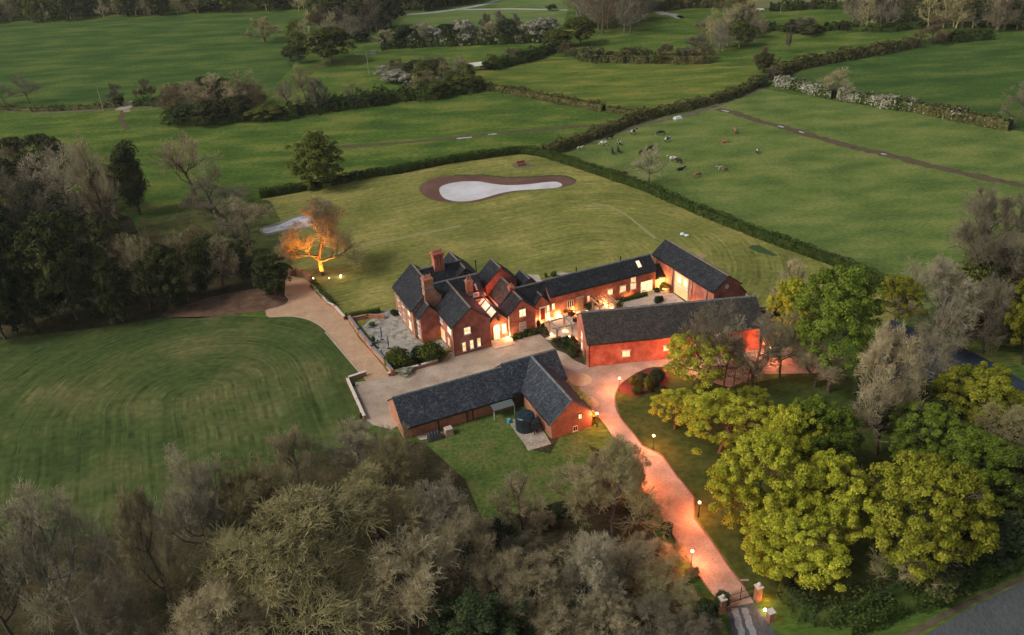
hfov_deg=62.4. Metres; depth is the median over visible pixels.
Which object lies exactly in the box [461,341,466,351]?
window
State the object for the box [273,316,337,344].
drive kerb
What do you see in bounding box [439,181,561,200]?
pond water
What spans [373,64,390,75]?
leafy tree
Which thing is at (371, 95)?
leafy tree
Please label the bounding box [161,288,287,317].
leaf litter
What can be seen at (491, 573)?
winter tree
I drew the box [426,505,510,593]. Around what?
winter tree
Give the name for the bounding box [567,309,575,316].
shrub
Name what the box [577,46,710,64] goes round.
hedge
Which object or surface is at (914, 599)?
hedge
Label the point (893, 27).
hedge
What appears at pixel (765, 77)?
leafy tree
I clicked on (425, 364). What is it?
garden wall
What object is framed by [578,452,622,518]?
scrub bush
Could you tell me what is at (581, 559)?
winter tree
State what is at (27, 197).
leafy tree
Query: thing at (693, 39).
winter tree
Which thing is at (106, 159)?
winter tree
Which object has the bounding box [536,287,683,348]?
courtyard paving
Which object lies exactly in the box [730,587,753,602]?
iron gate
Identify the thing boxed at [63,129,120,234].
winter tree
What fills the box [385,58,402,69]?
winter tree
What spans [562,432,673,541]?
winter tree
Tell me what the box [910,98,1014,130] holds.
hedge
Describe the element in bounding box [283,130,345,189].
leafy tree
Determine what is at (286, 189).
hedge
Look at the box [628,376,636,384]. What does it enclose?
shrub
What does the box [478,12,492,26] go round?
winter tree
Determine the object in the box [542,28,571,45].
leafy tree
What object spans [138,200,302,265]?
rough meadow
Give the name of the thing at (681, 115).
dirt strip
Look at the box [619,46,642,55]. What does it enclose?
winter tree
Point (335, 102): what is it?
hedge
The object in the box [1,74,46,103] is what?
winter tree
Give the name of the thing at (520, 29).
hawthorn bush
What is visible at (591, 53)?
leafy tree
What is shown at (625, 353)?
window
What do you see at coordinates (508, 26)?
hawthorn bush
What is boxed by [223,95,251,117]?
leafy tree
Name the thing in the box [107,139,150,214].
leafy tree
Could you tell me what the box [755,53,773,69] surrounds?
leafy tree
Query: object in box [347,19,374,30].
leafy tree
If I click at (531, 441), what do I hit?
tank base
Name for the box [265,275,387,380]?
gravel drive
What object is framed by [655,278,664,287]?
garden doors
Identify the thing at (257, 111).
leafy tree
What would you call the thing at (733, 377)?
winter tree
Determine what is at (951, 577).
shrub
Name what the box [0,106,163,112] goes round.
ditch
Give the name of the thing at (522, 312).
window
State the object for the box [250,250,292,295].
leafy tree
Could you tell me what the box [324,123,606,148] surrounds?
mud track
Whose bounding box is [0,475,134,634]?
winter tree
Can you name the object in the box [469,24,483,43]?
hawthorn bush
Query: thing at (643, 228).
lawn scar
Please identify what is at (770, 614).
gate pillar
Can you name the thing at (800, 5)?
hedge
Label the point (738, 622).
wheel track
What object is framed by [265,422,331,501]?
winter tree
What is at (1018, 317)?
leafy tree
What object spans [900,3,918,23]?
leafy tree
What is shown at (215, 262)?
winter tree
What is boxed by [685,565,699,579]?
scrub bush
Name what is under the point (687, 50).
winter tree
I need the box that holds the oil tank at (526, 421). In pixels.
[515,409,538,434]
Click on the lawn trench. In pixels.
(759, 249)
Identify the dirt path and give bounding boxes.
[115,101,132,109]
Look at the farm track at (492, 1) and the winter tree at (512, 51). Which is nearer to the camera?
the winter tree at (512, 51)
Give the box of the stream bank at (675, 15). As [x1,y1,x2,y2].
[655,11,684,18]
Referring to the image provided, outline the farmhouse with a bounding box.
[392,248,665,356]
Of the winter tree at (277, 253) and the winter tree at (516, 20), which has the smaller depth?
the winter tree at (277, 253)
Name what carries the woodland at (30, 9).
on the ground at (256, 154)
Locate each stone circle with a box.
[568,373,591,385]
[585,396,598,406]
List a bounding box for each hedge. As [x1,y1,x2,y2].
[0,100,121,111]
[131,95,165,106]
[158,100,298,126]
[258,145,535,198]
[297,73,482,115]
[308,278,336,306]
[345,306,380,319]
[379,25,548,50]
[481,81,606,111]
[485,37,559,70]
[533,147,895,286]
[541,75,764,152]
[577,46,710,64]
[606,105,647,114]
[614,290,647,301]
[649,0,746,11]
[739,0,757,16]
[761,20,921,33]
[768,34,925,78]
[769,0,848,11]
[772,75,836,98]
[777,524,1018,630]
[836,86,914,111]
[840,547,1023,634]
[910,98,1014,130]
[944,26,995,43]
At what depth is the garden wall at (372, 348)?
135.99 m
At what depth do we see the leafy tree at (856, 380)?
110.11 m
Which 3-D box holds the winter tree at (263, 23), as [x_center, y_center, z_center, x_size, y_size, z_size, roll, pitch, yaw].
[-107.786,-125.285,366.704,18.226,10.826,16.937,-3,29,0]
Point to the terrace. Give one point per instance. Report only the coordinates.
(536, 278)
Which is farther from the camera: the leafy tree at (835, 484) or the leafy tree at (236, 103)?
the leafy tree at (236, 103)
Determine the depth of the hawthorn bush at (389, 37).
342.87 m
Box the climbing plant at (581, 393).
[566,379,598,424]
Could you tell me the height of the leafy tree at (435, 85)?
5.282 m
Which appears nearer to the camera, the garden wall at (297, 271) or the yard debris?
the yard debris
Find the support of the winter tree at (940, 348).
on the sports court
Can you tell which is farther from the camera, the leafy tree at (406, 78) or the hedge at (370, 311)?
the leafy tree at (406, 78)
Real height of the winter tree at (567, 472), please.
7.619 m
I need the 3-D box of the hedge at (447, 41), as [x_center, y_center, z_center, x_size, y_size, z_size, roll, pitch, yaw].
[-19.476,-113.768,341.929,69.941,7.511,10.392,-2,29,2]
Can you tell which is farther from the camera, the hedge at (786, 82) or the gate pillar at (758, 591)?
the hedge at (786, 82)
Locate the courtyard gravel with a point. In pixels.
(715, 573)
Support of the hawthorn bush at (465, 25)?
on the field at (449, 17)
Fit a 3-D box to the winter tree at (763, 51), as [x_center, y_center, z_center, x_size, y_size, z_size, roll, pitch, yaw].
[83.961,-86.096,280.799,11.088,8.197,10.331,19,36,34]
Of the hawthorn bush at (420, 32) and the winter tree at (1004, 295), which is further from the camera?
the hawthorn bush at (420, 32)
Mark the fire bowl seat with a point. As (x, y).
(521, 162)
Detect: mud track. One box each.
[118,104,131,129]
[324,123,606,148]
[713,108,1023,187]
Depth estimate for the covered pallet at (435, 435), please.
114.43 m
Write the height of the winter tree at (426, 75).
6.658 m
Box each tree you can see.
[0,83,13,103]
[0,160,63,236]
[0,201,22,263]
[0,249,59,334]
[0,260,22,339]
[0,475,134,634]
[0,523,51,634]
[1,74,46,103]
[9,176,56,227]
[11,209,108,319]
[15,141,101,218]
[26,157,46,176]
[62,141,114,211]
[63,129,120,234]
[63,562,166,634]
[83,255,140,324]
[103,83,123,102]
[106,234,153,309]
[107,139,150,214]
[109,481,191,621]
[110,95,123,103]
[130,78,156,99]
[132,243,191,310]
[139,442,238,580]
[144,130,227,206]
[160,569,292,634]
[161,81,205,104]
[161,229,203,301]
[168,103,211,122]
[178,174,249,222]
[181,237,214,294]
[183,71,245,102]
[183,480,393,634]
[187,450,293,552]
[188,100,229,122]
[202,232,239,287]
[207,204,262,242]
[211,196,274,233]
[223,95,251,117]
[224,237,245,276]
[227,70,269,104]
[240,254,270,280]
[241,16,281,41]
[242,103,281,120]
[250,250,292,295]
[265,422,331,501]
[270,247,299,276]
[271,79,301,107]
[274,195,367,275]
[280,45,295,60]
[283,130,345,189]
[290,62,311,99]
[301,26,357,63]
[305,4,339,26]
[305,77,330,106]
[322,414,394,471]
[324,460,431,564]
[337,524,463,634]
[341,82,365,94]
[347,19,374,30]
[351,31,370,40]
[351,422,428,508]
[363,92,385,104]
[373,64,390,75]
[381,69,405,82]
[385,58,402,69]
[387,469,479,574]
[398,73,412,84]
[401,62,413,71]
[406,59,422,67]
[411,69,439,83]
[425,81,451,94]
[425,586,536,634]
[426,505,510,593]
[430,57,447,66]
[444,56,468,71]
[447,73,485,89]
[470,544,530,610]
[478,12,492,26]
[480,61,491,69]
[483,466,546,530]
[492,10,509,25]
[494,541,576,622]
[498,527,544,570]
[499,47,517,59]
[510,13,523,26]
[515,50,529,56]
[518,587,606,634]
[537,459,594,520]
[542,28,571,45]
[545,4,557,9]
[555,41,575,54]
[559,530,628,614]
[560,16,597,45]
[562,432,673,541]
[567,47,580,58]
[568,575,639,634]
[583,51,601,59]
[583,542,665,590]
[597,51,615,59]
[610,591,702,634]
[613,530,673,571]
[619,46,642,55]
[625,550,695,621]
[627,142,671,182]
[648,387,698,428]
[649,52,668,60]
[655,43,679,57]
[659,281,669,291]
[661,578,700,626]
[662,330,742,391]
[666,606,725,634]
[674,387,770,454]
[677,46,695,58]
[678,297,740,384]
[683,32,706,46]
[693,597,720,632]
[694,17,720,28]
[697,45,717,56]
[704,427,822,535]
[708,314,754,386]
[718,307,795,386]
[718,385,777,429]
[723,360,750,386]
[725,20,760,44]
[732,361,763,385]
[740,498,852,591]
[747,75,769,85]
[752,46,782,70]
[752,307,819,378]
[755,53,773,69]
[759,402,831,474]
[765,276,812,330]
[767,67,780,80]
[769,256,807,314]
[772,3,782,9]
[773,448,878,544]
[784,19,795,32]
[784,393,864,473]
[785,16,819,34]
[785,25,792,48]
[789,339,848,386]
[792,264,886,392]
[798,22,822,34]
[808,0,815,9]
[816,67,854,97]
[837,20,850,28]
[849,320,933,454]
[851,368,895,425]
[857,449,1004,585]
[866,534,942,592]
[872,274,927,329]
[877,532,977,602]
[888,251,991,360]
[888,398,980,461]
[896,321,959,386]
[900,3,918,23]
[908,14,954,43]
[924,359,1023,434]
[926,426,1023,516]
[927,35,948,43]
[933,244,1023,350]
[941,504,1023,569]
[945,179,1023,283]
[949,269,1018,354]
[972,397,1023,460]
[993,451,1023,525]
[999,80,1023,128]
[1003,278,1023,364]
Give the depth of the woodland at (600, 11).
350.11 m
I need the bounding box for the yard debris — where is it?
[417,433,427,439]
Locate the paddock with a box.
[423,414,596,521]
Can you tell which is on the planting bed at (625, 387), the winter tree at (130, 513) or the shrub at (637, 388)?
the shrub at (637, 388)
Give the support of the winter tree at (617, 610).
on the belt floor at (19, 621)
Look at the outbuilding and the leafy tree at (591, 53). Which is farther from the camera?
the leafy tree at (591, 53)
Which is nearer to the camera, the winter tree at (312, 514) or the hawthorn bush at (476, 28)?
the winter tree at (312, 514)
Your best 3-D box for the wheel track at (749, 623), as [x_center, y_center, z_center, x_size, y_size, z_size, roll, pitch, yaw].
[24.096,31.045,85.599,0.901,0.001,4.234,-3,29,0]
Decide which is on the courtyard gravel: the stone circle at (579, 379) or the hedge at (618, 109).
the stone circle at (579, 379)
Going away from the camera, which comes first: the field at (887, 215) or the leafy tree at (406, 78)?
the field at (887, 215)
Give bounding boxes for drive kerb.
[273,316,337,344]
[325,332,358,371]
[614,372,678,478]
[644,491,710,591]
[677,475,746,588]
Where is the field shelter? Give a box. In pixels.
[469,62,483,69]
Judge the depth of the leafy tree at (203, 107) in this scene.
253.85 m
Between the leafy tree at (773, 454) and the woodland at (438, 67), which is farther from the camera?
the woodland at (438, 67)
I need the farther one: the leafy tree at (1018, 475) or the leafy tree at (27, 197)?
the leafy tree at (27, 197)
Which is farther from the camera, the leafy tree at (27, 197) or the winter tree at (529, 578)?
the leafy tree at (27, 197)
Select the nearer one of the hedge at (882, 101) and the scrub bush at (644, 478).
the scrub bush at (644, 478)
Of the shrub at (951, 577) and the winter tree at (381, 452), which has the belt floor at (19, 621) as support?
the winter tree at (381, 452)
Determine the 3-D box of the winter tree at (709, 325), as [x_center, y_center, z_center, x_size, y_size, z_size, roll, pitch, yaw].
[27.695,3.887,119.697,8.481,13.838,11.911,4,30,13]
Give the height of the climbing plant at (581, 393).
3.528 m
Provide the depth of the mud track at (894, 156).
206.86 m
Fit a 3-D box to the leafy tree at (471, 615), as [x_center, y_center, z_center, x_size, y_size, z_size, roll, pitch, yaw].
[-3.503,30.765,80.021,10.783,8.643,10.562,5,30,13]
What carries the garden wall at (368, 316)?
on the garden lawn at (549, 231)
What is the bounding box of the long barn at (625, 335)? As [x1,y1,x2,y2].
[576,295,783,366]
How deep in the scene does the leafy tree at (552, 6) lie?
402.41 m
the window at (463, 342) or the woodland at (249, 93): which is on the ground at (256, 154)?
the woodland at (249, 93)
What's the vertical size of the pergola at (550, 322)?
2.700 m
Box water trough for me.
[673,115,682,119]
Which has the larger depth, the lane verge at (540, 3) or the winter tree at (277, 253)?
the lane verge at (540, 3)
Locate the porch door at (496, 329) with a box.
[493,325,499,339]
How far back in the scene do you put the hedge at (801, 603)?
85.85 m
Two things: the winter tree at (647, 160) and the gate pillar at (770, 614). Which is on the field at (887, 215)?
the winter tree at (647, 160)
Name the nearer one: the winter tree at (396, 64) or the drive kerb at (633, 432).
the drive kerb at (633, 432)
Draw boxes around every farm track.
[407,0,498,14]
[459,8,568,10]
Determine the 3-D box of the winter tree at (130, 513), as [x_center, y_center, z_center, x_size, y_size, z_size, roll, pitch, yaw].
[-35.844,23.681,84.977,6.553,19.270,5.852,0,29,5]
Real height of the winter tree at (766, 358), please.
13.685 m
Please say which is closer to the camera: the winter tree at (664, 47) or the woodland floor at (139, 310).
the woodland floor at (139, 310)
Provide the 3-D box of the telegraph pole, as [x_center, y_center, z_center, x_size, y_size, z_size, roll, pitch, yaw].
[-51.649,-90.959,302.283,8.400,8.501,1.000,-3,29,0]
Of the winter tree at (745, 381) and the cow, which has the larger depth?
the cow
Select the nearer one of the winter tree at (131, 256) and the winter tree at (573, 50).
the winter tree at (131, 256)
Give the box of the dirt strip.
[556,86,764,153]
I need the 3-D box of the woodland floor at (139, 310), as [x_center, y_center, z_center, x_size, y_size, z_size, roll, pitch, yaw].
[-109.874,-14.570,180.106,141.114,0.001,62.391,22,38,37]
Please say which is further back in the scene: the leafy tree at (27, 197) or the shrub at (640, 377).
the leafy tree at (27, 197)
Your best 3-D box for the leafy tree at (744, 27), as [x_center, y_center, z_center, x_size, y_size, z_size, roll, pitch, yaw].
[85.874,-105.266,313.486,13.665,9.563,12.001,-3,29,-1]
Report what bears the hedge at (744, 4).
on the field at (684, 26)
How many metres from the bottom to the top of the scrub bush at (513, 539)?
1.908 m
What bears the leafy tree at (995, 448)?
on the lawn at (673, 447)
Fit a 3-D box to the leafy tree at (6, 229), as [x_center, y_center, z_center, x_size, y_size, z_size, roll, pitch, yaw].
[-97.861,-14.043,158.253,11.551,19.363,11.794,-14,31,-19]
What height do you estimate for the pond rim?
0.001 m
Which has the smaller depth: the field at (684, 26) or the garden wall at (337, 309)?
the garden wall at (337, 309)
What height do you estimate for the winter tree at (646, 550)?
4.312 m
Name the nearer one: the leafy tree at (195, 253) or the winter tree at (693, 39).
the leafy tree at (195, 253)
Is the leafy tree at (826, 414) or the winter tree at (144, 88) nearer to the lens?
the leafy tree at (826, 414)
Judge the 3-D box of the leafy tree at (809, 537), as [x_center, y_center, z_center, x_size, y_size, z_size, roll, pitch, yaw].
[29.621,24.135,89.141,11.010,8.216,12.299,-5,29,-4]
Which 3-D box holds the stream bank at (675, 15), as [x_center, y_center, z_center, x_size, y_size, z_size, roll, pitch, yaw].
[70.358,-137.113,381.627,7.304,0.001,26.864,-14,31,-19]
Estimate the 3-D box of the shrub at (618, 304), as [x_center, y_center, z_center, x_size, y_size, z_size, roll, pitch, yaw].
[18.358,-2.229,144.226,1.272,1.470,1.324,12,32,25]
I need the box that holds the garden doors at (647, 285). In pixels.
[640,279,652,292]
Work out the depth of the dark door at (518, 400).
119.92 m
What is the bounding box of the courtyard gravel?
[353,334,817,607]
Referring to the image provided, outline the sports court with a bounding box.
[875,320,1023,410]
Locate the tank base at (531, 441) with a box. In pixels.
[510,419,550,450]
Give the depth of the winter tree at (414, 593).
82.22 m
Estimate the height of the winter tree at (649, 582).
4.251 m
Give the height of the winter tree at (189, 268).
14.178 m
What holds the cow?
on the field at (887, 215)
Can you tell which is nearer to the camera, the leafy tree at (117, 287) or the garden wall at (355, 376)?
the garden wall at (355, 376)
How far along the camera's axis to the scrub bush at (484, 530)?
96.90 m
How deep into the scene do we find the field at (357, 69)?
326.03 m
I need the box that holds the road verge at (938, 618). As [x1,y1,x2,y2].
[899,575,1023,634]
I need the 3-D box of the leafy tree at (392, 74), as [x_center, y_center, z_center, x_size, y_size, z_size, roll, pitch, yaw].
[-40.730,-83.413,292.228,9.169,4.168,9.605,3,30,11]
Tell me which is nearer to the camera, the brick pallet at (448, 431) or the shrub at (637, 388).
the brick pallet at (448, 431)
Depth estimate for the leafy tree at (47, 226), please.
142.16 m
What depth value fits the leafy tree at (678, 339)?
117.22 m
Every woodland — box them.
[0,0,309,22]
[154,73,271,112]
[284,0,364,62]
[307,0,405,32]
[399,0,475,10]
[408,54,475,88]
[559,0,661,33]
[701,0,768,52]
[842,0,1023,31]
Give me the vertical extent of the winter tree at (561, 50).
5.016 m
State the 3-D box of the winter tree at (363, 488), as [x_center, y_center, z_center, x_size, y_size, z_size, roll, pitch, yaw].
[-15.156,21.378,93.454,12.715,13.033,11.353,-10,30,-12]
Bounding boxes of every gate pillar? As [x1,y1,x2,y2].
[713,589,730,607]
[718,594,727,614]
[753,582,763,602]
[766,607,775,623]
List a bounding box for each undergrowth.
[0,133,125,218]
[0,180,258,302]
[884,364,1023,459]
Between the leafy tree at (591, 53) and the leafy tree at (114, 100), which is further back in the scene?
the leafy tree at (591, 53)
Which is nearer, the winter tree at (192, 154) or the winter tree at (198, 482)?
the winter tree at (198, 482)
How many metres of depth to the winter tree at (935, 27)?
302.63 m
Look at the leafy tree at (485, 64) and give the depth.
301.77 m
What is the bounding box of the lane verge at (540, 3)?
[484,0,567,8]
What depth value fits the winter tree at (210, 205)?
183.75 m
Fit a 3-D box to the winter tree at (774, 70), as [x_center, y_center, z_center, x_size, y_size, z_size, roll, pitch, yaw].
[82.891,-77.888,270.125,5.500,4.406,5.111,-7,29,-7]
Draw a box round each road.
[726,603,775,634]
[925,582,1023,634]
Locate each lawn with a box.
[0,316,373,544]
[262,154,923,351]
[615,368,1003,601]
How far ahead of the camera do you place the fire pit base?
210.76 m
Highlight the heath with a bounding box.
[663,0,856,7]
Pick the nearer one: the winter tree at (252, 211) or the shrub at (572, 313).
the shrub at (572, 313)
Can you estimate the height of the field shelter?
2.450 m
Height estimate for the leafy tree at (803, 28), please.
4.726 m
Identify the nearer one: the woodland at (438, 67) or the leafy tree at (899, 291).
the leafy tree at (899, 291)
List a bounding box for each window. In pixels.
[440,326,445,342]
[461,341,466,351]
[463,325,471,335]
[469,338,474,349]
[476,336,481,347]
[502,323,506,333]
[519,308,526,317]
[519,321,525,331]
[567,299,573,307]
[573,425,577,432]
[607,287,613,294]
[619,284,626,292]
[621,349,630,357]
[629,281,636,290]
[630,277,635,283]
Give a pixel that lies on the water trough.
(679, 117)
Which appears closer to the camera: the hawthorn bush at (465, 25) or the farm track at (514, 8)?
the hawthorn bush at (465, 25)
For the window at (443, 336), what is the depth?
137.00 m
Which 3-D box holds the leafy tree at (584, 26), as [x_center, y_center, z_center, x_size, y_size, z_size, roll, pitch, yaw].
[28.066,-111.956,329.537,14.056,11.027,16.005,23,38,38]
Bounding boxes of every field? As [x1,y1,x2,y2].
[0,13,316,111]
[346,43,549,91]
[391,10,566,36]
[472,57,775,110]
[561,89,1023,310]
[650,8,786,36]
[789,36,1023,130]
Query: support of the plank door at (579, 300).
in the farmhouse
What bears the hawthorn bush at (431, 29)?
on the field at (449, 17)
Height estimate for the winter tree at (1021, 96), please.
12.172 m
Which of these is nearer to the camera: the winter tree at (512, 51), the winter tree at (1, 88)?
the winter tree at (1, 88)
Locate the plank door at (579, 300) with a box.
[576,296,583,309]
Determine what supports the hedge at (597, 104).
on the ground at (256, 154)
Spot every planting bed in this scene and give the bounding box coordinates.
[517,323,550,338]
[551,340,584,363]
[616,367,667,397]
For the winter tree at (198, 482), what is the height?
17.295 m
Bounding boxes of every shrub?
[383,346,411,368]
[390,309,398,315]
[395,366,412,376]
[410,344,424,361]
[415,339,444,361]
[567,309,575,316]
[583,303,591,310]
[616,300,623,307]
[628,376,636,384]
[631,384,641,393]
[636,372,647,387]
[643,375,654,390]
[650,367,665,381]
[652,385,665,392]
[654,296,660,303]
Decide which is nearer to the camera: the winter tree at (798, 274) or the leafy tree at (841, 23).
the winter tree at (798, 274)
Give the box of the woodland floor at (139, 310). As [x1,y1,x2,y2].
[0,175,285,338]
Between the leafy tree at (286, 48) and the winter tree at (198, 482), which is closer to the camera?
the winter tree at (198, 482)
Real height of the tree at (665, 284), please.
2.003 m
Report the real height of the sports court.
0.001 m
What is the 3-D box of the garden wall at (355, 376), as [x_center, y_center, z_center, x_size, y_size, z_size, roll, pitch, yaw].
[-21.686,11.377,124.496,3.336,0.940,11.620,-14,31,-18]
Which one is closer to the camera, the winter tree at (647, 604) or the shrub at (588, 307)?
the winter tree at (647, 604)
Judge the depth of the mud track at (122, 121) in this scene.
266.34 m
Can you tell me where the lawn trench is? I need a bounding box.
[748,245,776,255]
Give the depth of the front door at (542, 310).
141.54 m
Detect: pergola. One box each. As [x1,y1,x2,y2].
[546,314,576,340]
[589,293,618,309]
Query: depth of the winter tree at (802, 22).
326.52 m
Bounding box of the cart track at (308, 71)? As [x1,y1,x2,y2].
[289,59,342,79]
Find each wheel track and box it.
[731,608,744,634]
[741,608,755,634]
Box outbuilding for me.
[387,348,593,438]
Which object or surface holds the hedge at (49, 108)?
on the field at (75, 63)
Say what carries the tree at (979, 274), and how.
on the ground at (256, 154)
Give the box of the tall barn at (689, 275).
[652,238,746,300]
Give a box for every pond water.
[263,215,316,232]
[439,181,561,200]
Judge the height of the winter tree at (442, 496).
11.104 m
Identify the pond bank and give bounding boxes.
[260,213,314,234]
[419,175,575,202]
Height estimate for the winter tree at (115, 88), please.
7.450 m
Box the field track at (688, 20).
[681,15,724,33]
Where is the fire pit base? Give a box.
[512,162,532,167]
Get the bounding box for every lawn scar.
[328,225,460,256]
[592,203,656,238]
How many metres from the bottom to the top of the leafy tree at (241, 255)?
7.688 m
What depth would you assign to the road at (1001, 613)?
84.80 m
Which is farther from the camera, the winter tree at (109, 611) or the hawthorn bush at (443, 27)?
the hawthorn bush at (443, 27)
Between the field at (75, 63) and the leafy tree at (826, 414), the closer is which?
the leafy tree at (826, 414)
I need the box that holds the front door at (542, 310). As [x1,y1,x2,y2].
[539,306,545,319]
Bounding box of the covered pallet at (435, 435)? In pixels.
[427,429,442,442]
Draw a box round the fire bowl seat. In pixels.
[517,160,525,165]
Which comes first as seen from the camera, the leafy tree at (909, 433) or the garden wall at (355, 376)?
the leafy tree at (909, 433)
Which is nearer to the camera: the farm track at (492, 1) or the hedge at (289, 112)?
the hedge at (289, 112)
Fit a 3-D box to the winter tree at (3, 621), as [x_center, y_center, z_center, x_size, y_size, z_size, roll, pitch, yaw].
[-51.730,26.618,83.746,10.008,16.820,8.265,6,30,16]
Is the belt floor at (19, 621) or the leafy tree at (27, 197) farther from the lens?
the leafy tree at (27, 197)
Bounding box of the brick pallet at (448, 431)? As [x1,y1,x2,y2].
[443,425,453,436]
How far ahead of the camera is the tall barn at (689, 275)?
143.37 m
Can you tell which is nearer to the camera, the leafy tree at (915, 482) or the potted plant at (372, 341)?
the leafy tree at (915, 482)
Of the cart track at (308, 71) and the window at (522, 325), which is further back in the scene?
the cart track at (308, 71)
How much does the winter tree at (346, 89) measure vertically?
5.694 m
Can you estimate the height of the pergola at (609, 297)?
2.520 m
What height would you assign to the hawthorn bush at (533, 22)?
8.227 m
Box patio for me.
[362,309,447,355]
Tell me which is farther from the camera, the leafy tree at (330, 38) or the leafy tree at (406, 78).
the leafy tree at (330, 38)
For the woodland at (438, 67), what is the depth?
287.36 m
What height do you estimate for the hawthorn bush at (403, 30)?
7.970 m
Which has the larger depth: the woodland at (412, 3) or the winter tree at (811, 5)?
the woodland at (412, 3)
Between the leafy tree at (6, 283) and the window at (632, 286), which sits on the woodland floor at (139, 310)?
the leafy tree at (6, 283)
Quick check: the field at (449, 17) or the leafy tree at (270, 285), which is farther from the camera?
the field at (449, 17)
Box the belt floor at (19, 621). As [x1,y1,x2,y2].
[0,437,712,634]
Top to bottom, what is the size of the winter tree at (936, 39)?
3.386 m
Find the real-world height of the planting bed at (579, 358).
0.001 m
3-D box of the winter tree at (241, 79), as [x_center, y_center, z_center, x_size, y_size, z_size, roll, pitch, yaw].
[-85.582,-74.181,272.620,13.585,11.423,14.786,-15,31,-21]
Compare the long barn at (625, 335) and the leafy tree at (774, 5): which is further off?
the leafy tree at (774, 5)
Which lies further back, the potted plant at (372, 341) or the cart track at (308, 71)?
the cart track at (308, 71)
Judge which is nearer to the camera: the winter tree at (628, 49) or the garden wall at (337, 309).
the garden wall at (337, 309)
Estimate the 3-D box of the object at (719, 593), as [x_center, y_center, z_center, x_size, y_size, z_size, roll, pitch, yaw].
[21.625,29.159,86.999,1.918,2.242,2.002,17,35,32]
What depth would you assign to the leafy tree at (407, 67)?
303.35 m
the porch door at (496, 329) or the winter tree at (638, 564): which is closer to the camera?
the winter tree at (638, 564)
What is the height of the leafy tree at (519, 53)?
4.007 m
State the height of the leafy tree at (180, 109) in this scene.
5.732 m
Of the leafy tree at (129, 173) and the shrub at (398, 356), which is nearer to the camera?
the shrub at (398, 356)
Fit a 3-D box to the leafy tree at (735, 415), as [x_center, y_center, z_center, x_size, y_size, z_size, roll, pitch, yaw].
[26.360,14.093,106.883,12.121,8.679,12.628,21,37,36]
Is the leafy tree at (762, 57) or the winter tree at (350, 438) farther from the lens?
the leafy tree at (762, 57)
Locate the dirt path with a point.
(127, 105)
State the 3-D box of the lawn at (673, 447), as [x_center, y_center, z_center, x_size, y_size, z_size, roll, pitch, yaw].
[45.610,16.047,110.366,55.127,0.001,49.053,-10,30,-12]
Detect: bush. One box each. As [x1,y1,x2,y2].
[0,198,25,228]
[371,29,393,42]
[392,26,417,40]
[409,22,436,41]
[422,25,448,40]
[436,24,460,37]
[449,19,476,38]
[467,527,502,546]
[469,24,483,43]
[482,21,503,36]
[488,517,512,540]
[493,19,518,39]
[503,532,530,556]
[511,23,528,38]
[520,19,546,36]
[522,507,556,534]
[531,17,560,31]
[550,501,571,517]
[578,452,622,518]
[621,449,652,502]
[648,502,663,516]
[660,522,673,536]
[670,541,688,563]
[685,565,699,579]
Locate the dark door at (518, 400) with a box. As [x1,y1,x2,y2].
[513,394,523,408]
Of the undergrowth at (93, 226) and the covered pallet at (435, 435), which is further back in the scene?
the undergrowth at (93, 226)
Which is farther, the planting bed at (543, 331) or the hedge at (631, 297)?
the hedge at (631, 297)
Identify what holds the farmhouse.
on the garden lawn at (549, 231)
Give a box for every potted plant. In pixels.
[367,321,374,327]
[370,336,374,343]
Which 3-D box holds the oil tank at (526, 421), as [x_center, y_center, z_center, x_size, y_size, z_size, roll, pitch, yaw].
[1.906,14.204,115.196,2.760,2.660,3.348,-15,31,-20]
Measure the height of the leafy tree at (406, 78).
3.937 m
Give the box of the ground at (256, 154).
[0,0,1023,634]
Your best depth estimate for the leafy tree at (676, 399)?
111.93 m
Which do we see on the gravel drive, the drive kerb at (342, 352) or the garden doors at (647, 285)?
the drive kerb at (342, 352)
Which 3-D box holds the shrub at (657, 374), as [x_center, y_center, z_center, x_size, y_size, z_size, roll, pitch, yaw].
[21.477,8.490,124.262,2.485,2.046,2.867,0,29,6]
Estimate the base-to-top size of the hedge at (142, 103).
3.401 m
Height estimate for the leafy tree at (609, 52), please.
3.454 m
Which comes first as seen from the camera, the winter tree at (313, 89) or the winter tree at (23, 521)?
the winter tree at (23, 521)
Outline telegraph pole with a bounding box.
[355,50,375,72]
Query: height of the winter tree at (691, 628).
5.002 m
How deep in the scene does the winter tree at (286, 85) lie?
257.42 m
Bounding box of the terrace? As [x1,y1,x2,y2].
[527,272,567,281]
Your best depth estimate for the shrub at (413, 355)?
131.36 m
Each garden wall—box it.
[288,268,311,280]
[311,284,345,319]
[345,370,366,419]
[348,315,394,375]
[352,313,384,320]
[387,359,437,375]
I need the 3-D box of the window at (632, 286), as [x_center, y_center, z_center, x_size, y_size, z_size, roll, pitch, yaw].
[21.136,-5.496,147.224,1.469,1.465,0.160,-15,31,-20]

